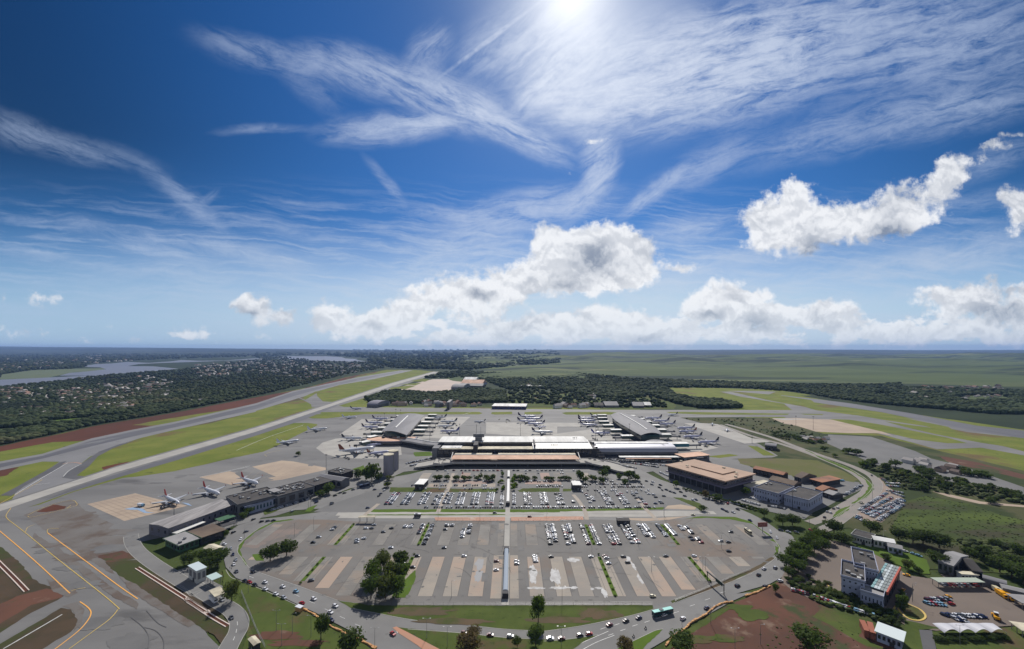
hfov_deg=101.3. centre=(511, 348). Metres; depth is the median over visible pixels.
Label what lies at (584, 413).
grass island
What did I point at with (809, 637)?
tree
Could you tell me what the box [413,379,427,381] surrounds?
grass strip
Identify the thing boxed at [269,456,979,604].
parked cars
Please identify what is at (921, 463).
house
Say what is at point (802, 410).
taxiway
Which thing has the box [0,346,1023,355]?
hills
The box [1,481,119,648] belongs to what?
yellow centre line
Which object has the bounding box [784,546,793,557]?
tree
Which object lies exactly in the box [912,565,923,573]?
tree
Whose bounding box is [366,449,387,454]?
airliner
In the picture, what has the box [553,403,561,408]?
house
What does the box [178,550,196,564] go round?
tree
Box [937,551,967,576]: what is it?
building
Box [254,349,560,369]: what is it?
town trees
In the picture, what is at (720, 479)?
office hall
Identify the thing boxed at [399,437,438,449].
connecting gallery
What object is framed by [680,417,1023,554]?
rough grass
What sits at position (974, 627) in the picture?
shade sail roof
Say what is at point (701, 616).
trench barrier
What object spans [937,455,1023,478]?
red earth strip
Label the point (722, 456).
grass island
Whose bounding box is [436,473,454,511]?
footpath
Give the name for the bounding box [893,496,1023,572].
green field
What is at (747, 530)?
bus
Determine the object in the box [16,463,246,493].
white edge marking
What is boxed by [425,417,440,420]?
jet bridge
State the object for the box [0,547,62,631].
dry verge
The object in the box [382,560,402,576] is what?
tree
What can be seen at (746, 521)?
verge
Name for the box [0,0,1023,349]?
sky
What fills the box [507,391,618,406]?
green field
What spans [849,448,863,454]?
tree
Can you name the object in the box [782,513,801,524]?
tree
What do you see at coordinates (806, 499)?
warehouse
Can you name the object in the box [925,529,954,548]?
tree
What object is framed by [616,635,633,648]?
tree
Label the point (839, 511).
median grass
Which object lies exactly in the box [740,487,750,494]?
tree
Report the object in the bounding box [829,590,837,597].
shrub
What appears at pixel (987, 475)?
tree
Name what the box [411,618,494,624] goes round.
bare patch
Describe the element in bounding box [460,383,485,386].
hangar
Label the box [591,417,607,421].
jet bridge
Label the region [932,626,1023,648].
yard verge
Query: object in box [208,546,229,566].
tree
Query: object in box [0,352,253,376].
lakeside trees
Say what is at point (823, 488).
building
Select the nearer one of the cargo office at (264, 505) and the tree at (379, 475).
the cargo office at (264, 505)
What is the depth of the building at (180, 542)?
348.22 m
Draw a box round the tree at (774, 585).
[772,583,779,591]
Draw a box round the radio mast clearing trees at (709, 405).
[682,397,742,407]
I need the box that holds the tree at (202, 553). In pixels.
[192,547,213,559]
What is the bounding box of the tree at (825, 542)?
[817,536,831,548]
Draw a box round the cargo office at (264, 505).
[244,487,314,514]
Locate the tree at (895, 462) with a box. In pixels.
[888,459,902,466]
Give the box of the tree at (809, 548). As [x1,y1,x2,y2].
[797,543,816,557]
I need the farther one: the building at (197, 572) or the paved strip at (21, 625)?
the building at (197, 572)
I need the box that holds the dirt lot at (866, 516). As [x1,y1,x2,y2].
[854,478,903,521]
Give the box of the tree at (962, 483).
[955,481,967,485]
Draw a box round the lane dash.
[250,576,724,634]
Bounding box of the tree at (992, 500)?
[984,498,996,503]
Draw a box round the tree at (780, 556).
[775,552,792,564]
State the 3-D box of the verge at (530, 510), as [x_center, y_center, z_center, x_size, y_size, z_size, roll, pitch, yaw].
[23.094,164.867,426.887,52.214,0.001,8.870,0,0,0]
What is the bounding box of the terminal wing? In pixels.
[592,441,677,456]
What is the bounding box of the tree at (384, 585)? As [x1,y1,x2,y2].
[375,571,396,598]
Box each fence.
[241,590,264,646]
[367,602,652,604]
[434,518,496,520]
[675,569,749,600]
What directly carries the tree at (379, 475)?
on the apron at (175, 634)
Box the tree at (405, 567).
[393,563,410,575]
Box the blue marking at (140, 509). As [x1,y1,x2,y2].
[127,507,151,512]
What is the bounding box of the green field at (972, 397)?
[962,395,1006,399]
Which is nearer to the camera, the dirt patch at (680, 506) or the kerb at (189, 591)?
the kerb at (189, 591)
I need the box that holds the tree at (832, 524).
[822,519,843,532]
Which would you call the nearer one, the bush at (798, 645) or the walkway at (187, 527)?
the bush at (798, 645)
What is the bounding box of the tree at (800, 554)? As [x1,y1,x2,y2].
[792,548,809,562]
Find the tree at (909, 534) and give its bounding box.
[899,528,925,543]
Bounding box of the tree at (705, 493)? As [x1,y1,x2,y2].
[702,490,708,496]
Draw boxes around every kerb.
[123,533,248,648]
[226,519,779,640]
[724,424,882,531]
[827,584,926,620]
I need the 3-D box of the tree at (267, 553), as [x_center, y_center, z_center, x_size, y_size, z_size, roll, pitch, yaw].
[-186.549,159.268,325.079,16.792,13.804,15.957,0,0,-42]
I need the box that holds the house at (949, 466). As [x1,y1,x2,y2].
[943,463,958,469]
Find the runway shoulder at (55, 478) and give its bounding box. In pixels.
[0,370,411,498]
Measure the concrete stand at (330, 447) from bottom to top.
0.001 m
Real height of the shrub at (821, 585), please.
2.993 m
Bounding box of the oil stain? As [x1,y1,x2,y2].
[281,479,767,601]
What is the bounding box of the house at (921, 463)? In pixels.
[918,461,930,467]
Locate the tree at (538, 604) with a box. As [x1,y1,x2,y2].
[529,594,545,621]
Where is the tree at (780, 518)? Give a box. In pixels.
[773,513,790,524]
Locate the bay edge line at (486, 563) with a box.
[245,524,767,595]
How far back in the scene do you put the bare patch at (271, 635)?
241.20 m
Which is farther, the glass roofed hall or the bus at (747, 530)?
the bus at (747, 530)
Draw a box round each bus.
[359,482,369,487]
[652,606,672,616]
[744,527,751,533]
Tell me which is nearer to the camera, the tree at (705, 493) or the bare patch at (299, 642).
the bare patch at (299, 642)
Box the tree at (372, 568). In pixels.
[363,557,382,578]
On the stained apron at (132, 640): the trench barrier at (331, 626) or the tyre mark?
the tyre mark
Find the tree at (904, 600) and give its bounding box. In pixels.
[895,594,909,605]
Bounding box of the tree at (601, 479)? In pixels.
[598,476,604,482]
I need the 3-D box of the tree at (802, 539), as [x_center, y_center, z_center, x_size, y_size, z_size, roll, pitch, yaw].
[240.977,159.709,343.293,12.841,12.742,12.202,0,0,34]
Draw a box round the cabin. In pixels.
[874,622,905,648]
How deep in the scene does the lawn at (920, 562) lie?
330.57 m
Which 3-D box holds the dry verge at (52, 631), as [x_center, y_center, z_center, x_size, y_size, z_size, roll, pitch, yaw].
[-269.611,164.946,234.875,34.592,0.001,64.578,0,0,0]
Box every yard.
[178,566,222,599]
[781,540,1023,630]
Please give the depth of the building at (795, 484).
495.39 m
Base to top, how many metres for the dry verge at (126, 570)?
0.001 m
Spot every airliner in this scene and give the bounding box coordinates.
[151,489,188,504]
[192,481,224,495]
[232,472,262,485]
[276,439,298,443]
[307,426,326,430]
[338,444,374,453]
[341,434,362,439]
[361,423,378,428]
[362,443,380,446]
[365,419,382,423]
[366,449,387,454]
[438,422,454,427]
[440,418,456,422]
[440,427,458,432]
[517,417,535,422]
[518,412,534,417]
[525,415,542,419]
[528,420,544,424]
[531,427,552,433]
[578,417,595,421]
[579,420,596,425]
[591,429,609,434]
[645,414,661,419]
[653,417,669,421]
[659,420,676,425]
[677,424,695,429]
[679,427,696,432]
[683,432,702,438]
[698,437,718,443]
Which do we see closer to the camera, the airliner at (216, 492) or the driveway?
the driveway
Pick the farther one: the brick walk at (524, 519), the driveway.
the brick walk at (524, 519)
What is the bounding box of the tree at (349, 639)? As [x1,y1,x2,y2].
[336,625,363,648]
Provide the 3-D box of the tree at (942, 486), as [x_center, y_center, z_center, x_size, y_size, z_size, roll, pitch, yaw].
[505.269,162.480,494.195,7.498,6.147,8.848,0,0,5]
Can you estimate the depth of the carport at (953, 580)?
290.74 m
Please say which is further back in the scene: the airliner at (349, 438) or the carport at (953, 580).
the airliner at (349, 438)
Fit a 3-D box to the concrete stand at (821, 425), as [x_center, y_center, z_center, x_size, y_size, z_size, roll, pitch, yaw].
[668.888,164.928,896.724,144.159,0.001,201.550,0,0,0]
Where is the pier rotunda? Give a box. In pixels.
[365,436,417,445]
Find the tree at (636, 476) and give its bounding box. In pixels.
[631,473,639,479]
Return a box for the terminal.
[432,424,604,461]
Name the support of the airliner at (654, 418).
on the apron at (175, 634)
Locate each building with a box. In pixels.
[162,531,201,552]
[187,523,226,544]
[187,561,206,583]
[204,544,222,549]
[248,635,260,648]
[303,476,332,492]
[317,474,349,488]
[328,467,353,477]
[446,399,452,409]
[675,452,708,460]
[744,480,766,491]
[753,466,787,478]
[765,442,776,450]
[769,475,801,487]
[794,471,816,482]
[811,475,840,485]
[815,485,837,491]
[823,489,842,499]
[851,529,875,546]
[860,584,884,607]
[871,535,895,548]
[887,543,902,554]
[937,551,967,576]
[955,570,979,578]
[961,557,982,580]
[982,574,1006,587]
[999,583,1023,594]
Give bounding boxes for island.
[318,383,388,400]
[321,412,415,413]
[389,487,445,492]
[398,627,596,648]
[416,412,481,413]
[449,488,495,491]
[491,412,511,414]
[518,488,559,491]
[524,412,541,413]
[563,412,616,414]
[618,629,662,648]
[668,412,787,414]
[709,454,737,457]
[749,446,773,454]
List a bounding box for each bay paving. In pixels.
[246,523,768,595]
[248,555,749,597]
[413,473,587,486]
[433,473,577,478]
[460,473,549,478]
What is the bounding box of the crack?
[275,520,734,601]
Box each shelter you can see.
[215,514,235,524]
[220,521,237,527]
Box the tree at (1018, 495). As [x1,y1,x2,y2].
[1012,493,1023,498]
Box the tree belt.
[663,379,1023,413]
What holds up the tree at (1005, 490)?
on the rough grass at (785, 452)
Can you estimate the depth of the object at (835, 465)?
503.58 m
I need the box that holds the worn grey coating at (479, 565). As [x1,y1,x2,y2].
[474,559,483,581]
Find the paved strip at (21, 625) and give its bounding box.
[0,600,67,642]
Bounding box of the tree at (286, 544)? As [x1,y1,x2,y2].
[275,539,297,555]
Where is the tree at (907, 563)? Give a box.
[901,559,915,568]
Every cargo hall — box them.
[226,487,279,515]
[265,481,314,506]
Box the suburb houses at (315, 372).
[0,353,1003,406]
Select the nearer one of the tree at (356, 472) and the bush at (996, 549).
the bush at (996, 549)
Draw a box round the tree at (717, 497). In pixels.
[712,493,722,500]
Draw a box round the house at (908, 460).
[901,457,914,463]
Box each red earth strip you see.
[0,372,375,451]
[190,397,303,426]
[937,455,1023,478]
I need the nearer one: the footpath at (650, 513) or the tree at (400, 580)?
the tree at (400, 580)
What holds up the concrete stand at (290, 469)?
on the apron at (175, 634)
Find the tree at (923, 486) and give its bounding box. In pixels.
[917,484,926,490]
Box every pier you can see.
[381,413,423,436]
[610,412,662,440]
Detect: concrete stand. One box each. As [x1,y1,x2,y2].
[88,493,185,520]
[201,460,325,484]
[317,436,401,458]
[339,419,389,435]
[416,417,468,438]
[486,422,614,439]
[668,437,718,450]
[685,423,768,442]
[772,418,889,434]
[774,418,797,419]
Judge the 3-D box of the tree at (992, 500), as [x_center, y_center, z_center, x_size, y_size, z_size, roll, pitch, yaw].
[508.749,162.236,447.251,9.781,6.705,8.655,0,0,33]
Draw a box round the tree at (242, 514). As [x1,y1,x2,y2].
[239,511,248,517]
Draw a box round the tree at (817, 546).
[804,539,822,552]
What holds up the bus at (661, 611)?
on the road at (381, 637)
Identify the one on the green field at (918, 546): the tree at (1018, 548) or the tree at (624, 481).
the tree at (1018, 548)
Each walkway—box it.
[171,521,204,533]
[502,546,508,598]
[506,479,509,505]
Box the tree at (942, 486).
[937,484,946,487]
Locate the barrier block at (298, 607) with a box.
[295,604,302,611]
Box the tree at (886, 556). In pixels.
[880,553,890,559]
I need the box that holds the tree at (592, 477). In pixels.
[587,474,596,479]
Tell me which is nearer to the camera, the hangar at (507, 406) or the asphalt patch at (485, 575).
the asphalt patch at (485, 575)
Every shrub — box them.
[792,576,800,581]
[810,587,818,593]
[816,582,824,588]
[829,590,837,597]
[835,591,844,598]
[860,606,872,612]
[871,603,884,610]
[885,615,896,622]
[886,608,899,615]
[932,634,943,640]
[965,635,977,641]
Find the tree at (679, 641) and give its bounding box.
[669,628,696,648]
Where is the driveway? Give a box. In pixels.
[919,630,935,648]
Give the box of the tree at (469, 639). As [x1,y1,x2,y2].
[455,630,482,648]
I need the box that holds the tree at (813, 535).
[804,531,817,539]
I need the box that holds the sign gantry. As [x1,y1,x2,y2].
[707,571,724,594]
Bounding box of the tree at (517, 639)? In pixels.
[511,634,521,646]
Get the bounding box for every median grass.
[367,514,504,515]
[806,450,873,503]
[833,506,849,516]
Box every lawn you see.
[222,570,367,648]
[322,630,371,648]
[340,601,652,630]
[663,607,731,648]
[855,544,929,573]
[901,605,923,619]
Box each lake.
[0,358,258,385]
[282,356,358,361]
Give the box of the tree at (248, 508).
[243,507,254,514]
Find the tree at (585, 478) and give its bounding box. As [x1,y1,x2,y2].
[582,475,588,482]
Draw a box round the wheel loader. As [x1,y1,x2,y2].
[991,611,1000,620]
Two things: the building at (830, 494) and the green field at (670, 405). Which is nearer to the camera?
the building at (830, 494)
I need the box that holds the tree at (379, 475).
[372,472,382,480]
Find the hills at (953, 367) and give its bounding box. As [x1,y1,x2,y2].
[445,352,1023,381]
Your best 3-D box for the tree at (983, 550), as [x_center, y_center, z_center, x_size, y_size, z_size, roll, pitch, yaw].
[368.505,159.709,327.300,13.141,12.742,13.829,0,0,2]
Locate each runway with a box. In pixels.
[0,371,402,466]
[781,395,1023,437]
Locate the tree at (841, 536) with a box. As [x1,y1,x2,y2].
[832,531,856,541]
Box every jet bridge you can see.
[354,440,370,447]
[361,435,377,440]
[363,431,382,435]
[370,427,384,430]
[414,429,432,434]
[417,425,435,428]
[421,421,437,425]
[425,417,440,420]
[428,414,442,418]
[591,414,606,417]
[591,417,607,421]
[592,420,608,423]
[596,424,613,427]
[602,429,621,432]
[612,434,633,440]
[652,424,667,428]
[657,428,674,432]
[659,433,680,437]
[669,442,700,447]
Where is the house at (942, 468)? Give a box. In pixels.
[934,465,945,472]
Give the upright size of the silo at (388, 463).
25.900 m
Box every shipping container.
[859,619,869,637]
[867,621,875,639]
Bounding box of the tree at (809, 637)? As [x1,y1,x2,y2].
[787,622,832,648]
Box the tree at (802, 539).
[797,535,816,545]
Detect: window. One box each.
[280,497,285,503]
[289,494,294,500]
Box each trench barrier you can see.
[303,608,375,648]
[341,631,376,647]
[665,600,733,645]
[745,585,770,595]
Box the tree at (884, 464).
[881,462,891,469]
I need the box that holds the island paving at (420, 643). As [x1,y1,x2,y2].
[393,627,437,648]
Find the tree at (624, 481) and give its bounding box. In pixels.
[621,478,628,483]
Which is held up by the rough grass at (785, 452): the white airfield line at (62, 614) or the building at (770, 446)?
the building at (770, 446)
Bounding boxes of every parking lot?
[240,518,774,604]
[314,470,685,511]
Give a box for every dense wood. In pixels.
[364,387,508,403]
[424,369,794,407]
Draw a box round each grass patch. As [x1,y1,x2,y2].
[414,452,431,455]
[813,606,884,648]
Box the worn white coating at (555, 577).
[527,556,643,597]
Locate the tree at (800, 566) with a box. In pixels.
[792,560,808,571]
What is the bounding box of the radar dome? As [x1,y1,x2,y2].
[435,401,443,406]
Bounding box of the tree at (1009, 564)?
[1000,559,1023,577]
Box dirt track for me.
[933,491,1023,506]
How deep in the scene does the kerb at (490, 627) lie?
264.28 m
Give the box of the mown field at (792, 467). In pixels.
[738,458,857,481]
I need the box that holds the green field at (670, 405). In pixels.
[600,395,676,408]
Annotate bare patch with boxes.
[0,467,18,476]
[0,588,61,623]
[102,461,128,469]
[249,630,302,639]
[267,639,326,646]
[387,607,456,615]
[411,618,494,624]
[524,616,589,622]
[579,608,623,619]
[685,635,711,643]
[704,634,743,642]
[727,604,752,610]
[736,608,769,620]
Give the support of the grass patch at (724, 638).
on the red earth field at (783, 606)
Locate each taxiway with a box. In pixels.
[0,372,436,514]
[298,393,330,406]
[676,392,1023,454]
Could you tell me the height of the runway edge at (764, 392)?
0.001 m
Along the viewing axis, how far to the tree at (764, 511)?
409.88 m
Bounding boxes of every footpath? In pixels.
[363,504,379,514]
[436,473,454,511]
[572,494,588,519]
[636,499,659,520]
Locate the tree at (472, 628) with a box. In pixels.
[466,623,481,637]
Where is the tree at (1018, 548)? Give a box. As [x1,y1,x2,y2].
[1008,542,1023,554]
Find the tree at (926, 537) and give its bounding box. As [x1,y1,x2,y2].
[907,527,934,543]
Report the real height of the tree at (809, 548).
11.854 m
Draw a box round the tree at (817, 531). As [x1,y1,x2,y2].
[811,527,829,537]
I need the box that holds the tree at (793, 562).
[783,555,804,568]
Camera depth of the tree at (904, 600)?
265.99 m
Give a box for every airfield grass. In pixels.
[0,370,639,506]
[669,387,1023,470]
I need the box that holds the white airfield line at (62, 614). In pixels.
[3,412,469,648]
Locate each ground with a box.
[141,386,1023,648]
[640,452,861,518]
[827,434,1023,493]
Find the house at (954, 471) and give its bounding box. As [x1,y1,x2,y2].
[949,468,961,474]
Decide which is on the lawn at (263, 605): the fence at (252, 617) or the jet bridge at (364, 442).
the fence at (252, 617)
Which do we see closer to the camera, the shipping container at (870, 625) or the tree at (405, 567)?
the shipping container at (870, 625)
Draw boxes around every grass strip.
[124,423,316,477]
[309,414,359,417]
[390,385,413,388]
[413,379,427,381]
[744,394,952,429]
[831,419,964,442]
[885,421,1023,448]
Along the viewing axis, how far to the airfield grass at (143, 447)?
770.46 m
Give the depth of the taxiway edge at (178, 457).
665.88 m
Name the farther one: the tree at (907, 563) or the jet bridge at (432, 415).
the jet bridge at (432, 415)
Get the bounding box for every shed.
[149,499,233,537]
[593,402,603,407]
[602,401,618,407]
[631,402,643,407]
[643,402,651,406]
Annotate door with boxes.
[865,631,869,637]
[870,633,875,639]
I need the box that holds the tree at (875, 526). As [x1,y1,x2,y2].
[862,519,882,532]
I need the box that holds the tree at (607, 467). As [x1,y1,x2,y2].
[600,465,610,470]
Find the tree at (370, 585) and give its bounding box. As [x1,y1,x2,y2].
[359,572,380,598]
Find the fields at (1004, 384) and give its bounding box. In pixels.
[799,382,1023,386]
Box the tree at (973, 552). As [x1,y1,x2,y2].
[959,546,981,559]
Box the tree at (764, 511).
[757,508,768,517]
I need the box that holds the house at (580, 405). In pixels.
[577,403,585,407]
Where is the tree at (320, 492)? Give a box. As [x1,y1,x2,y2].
[315,490,324,497]
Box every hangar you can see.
[367,400,389,407]
[451,384,469,389]
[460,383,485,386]
[461,379,486,384]
[464,377,478,379]
[492,403,526,408]
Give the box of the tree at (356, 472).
[352,469,361,477]
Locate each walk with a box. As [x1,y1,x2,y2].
[434,517,504,520]
[454,481,486,483]
[502,506,509,604]
[511,517,559,520]
[525,481,561,484]
[538,518,568,520]
[544,516,583,519]
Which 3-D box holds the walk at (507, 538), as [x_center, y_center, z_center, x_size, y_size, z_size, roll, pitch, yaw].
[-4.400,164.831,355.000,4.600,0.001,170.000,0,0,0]
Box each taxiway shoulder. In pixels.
[0,461,65,495]
[63,441,131,478]
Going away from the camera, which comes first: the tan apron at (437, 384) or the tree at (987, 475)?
the tree at (987, 475)
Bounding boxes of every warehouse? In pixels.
[753,481,793,503]
[784,486,822,510]
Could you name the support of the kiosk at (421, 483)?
on the parking lot at (362, 502)
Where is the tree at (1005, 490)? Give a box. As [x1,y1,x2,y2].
[1001,488,1014,493]
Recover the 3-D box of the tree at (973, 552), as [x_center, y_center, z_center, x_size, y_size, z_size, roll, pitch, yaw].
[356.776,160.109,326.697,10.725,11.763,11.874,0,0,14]
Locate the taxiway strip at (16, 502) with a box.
[0,372,435,510]
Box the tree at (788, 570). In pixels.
[782,566,796,575]
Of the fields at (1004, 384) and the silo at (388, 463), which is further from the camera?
the fields at (1004, 384)
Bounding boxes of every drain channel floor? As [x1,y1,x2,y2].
[0,562,27,590]
[137,567,227,626]
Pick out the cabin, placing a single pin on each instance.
(891, 636)
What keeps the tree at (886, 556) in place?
on the lawn at (920, 562)
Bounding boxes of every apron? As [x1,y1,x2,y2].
[0,406,798,648]
[24,500,135,574]
[34,427,329,648]
[401,379,460,390]
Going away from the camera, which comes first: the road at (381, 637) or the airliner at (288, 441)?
the road at (381, 637)
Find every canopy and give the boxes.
[206,572,221,583]
[209,586,224,596]
[358,515,375,522]
[616,518,629,524]
[619,456,702,461]
[1009,621,1023,636]
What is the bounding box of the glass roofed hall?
[870,563,900,605]
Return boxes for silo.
[383,453,393,474]
[388,449,398,470]
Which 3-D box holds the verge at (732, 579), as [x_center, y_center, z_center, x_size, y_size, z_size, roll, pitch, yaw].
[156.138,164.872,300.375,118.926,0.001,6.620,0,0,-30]
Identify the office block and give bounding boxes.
[841,559,865,597]
[851,546,878,584]
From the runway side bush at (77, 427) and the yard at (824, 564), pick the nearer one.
the yard at (824, 564)
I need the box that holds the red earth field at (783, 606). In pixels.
[671,582,895,648]
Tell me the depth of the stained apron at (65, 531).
389.25 m
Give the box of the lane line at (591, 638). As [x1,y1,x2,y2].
[397,631,613,648]
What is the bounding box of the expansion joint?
[94,468,318,518]
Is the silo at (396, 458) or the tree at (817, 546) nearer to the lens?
the tree at (817, 546)
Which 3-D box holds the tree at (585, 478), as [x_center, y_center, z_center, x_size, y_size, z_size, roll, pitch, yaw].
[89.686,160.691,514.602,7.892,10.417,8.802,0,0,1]
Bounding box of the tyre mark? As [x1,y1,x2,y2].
[131,610,165,648]
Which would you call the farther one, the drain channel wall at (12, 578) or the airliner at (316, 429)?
the airliner at (316, 429)
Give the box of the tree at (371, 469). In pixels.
[361,462,380,481]
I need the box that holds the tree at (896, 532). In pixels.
[888,526,907,540]
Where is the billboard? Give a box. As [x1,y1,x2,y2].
[758,522,767,532]
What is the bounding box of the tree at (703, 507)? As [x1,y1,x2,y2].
[698,505,706,510]
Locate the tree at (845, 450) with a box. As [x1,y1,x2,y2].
[841,448,852,453]
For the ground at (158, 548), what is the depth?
342.00 m
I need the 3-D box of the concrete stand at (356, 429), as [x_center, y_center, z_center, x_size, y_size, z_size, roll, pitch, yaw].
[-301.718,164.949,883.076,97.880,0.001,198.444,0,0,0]
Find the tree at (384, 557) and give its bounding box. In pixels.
[375,548,391,569]
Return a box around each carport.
[930,577,984,587]
[1005,593,1023,608]
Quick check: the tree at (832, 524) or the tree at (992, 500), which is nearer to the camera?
the tree at (832, 524)
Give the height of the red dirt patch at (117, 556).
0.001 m
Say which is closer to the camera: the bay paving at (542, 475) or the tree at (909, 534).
the tree at (909, 534)
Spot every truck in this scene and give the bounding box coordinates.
[209,594,217,602]
[994,588,1007,598]
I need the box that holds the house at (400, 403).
[397,401,404,405]
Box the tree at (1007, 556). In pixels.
[997,551,1022,564]
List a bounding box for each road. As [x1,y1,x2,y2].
[124,534,248,648]
[219,463,415,538]
[220,466,795,648]
[335,511,715,515]
[338,513,695,517]
[414,458,634,472]
[720,424,882,531]
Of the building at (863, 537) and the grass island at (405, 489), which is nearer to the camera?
the building at (863, 537)
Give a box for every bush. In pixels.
[0,408,171,443]
[686,418,819,439]
[767,622,886,648]
[790,576,900,624]
[862,463,1023,503]
[888,496,1023,544]
[956,538,1023,567]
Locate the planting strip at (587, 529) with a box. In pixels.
[301,524,709,595]
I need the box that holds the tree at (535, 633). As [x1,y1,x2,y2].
[527,624,543,643]
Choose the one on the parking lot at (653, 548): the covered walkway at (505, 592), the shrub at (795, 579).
the covered walkway at (505, 592)
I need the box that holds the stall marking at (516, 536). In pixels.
[271,526,744,589]
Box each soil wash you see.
[32,512,134,561]
[33,533,137,608]
[47,579,76,596]
[63,602,83,629]
[119,576,194,626]
[242,540,265,547]
[253,533,284,540]
[273,528,301,534]
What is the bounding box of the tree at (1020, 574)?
[1007,565,1023,584]
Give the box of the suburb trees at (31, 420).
[0,355,414,443]
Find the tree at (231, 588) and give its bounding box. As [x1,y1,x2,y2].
[220,579,240,600]
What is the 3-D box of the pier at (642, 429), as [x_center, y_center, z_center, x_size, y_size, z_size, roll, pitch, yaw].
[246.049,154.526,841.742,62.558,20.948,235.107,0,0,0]
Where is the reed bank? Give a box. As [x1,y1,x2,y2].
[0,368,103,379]
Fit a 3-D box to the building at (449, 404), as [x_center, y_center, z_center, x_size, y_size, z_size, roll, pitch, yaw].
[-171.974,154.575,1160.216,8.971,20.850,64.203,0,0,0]
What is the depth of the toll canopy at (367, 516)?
399.00 m
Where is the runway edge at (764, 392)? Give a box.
[734,391,773,393]
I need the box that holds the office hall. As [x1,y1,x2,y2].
[665,459,755,493]
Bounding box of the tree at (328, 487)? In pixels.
[323,482,334,493]
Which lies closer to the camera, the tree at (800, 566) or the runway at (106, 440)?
the tree at (800, 566)
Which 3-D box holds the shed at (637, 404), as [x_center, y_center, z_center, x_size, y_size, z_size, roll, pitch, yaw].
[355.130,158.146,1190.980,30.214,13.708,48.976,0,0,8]
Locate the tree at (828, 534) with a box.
[822,529,833,541]
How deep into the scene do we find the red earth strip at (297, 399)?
1019.48 m
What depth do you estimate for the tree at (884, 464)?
568.78 m
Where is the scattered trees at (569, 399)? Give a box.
[508,386,666,406]
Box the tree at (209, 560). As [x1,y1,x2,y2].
[199,555,221,569]
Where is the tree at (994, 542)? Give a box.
[987,539,1002,545]
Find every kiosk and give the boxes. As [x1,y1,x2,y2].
[415,479,427,488]
[571,481,581,489]
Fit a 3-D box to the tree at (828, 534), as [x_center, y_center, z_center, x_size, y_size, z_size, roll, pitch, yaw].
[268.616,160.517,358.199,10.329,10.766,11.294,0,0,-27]
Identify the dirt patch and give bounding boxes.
[37,505,65,511]
[98,551,134,561]
[629,516,686,520]
[665,504,695,509]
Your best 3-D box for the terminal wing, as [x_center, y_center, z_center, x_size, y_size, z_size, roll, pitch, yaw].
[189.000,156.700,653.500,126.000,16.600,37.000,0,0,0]
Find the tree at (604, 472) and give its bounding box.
[596,469,608,476]
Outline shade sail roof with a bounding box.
[932,623,1006,636]
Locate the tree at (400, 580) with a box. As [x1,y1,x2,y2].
[386,575,404,595]
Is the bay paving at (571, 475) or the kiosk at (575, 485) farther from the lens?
the bay paving at (571, 475)
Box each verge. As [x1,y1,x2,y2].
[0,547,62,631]
[0,608,76,648]
[106,560,207,631]
[159,577,228,642]
[238,519,292,564]
[252,554,263,560]
[263,506,280,514]
[305,505,316,511]
[371,509,504,511]
[395,570,415,597]
[510,509,559,511]
[544,507,663,510]
[671,557,773,602]
[673,497,701,510]
[692,516,779,555]
[902,620,938,648]
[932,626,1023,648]
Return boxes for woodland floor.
[0,356,1023,445]
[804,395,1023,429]
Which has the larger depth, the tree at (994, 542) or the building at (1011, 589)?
the tree at (994, 542)
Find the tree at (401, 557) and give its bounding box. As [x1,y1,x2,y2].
[392,550,409,563]
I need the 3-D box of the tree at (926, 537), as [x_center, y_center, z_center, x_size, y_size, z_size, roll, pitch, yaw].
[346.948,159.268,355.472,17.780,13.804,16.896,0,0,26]
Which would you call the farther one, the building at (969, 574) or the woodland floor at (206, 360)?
the woodland floor at (206, 360)
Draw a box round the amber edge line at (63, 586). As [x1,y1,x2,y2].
[0,531,137,648]
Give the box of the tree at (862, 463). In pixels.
[858,461,867,466]
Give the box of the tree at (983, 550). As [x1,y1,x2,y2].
[972,544,993,558]
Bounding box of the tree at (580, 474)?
[576,470,583,479]
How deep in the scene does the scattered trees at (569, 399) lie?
1337.33 m
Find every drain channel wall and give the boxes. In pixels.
[0,561,28,591]
[135,567,229,626]
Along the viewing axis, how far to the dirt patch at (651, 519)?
407.33 m
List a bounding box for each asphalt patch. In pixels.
[231,466,274,477]
[233,468,272,484]
[298,521,719,585]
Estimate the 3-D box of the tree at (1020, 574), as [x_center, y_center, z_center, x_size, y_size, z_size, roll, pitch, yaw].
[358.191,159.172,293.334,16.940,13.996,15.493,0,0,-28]
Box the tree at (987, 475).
[983,473,993,477]
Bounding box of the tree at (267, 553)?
[259,544,283,560]
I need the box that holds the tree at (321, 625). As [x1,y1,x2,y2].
[314,613,330,639]
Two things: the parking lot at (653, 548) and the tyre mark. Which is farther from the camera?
the parking lot at (653, 548)
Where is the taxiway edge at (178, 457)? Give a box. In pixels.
[46,405,336,499]
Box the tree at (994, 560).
[985,555,1015,572]
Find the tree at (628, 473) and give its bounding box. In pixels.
[623,470,634,478]
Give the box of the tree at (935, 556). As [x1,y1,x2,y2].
[924,549,950,565]
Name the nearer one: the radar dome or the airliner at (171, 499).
the airliner at (171, 499)
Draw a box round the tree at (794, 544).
[788,539,804,548]

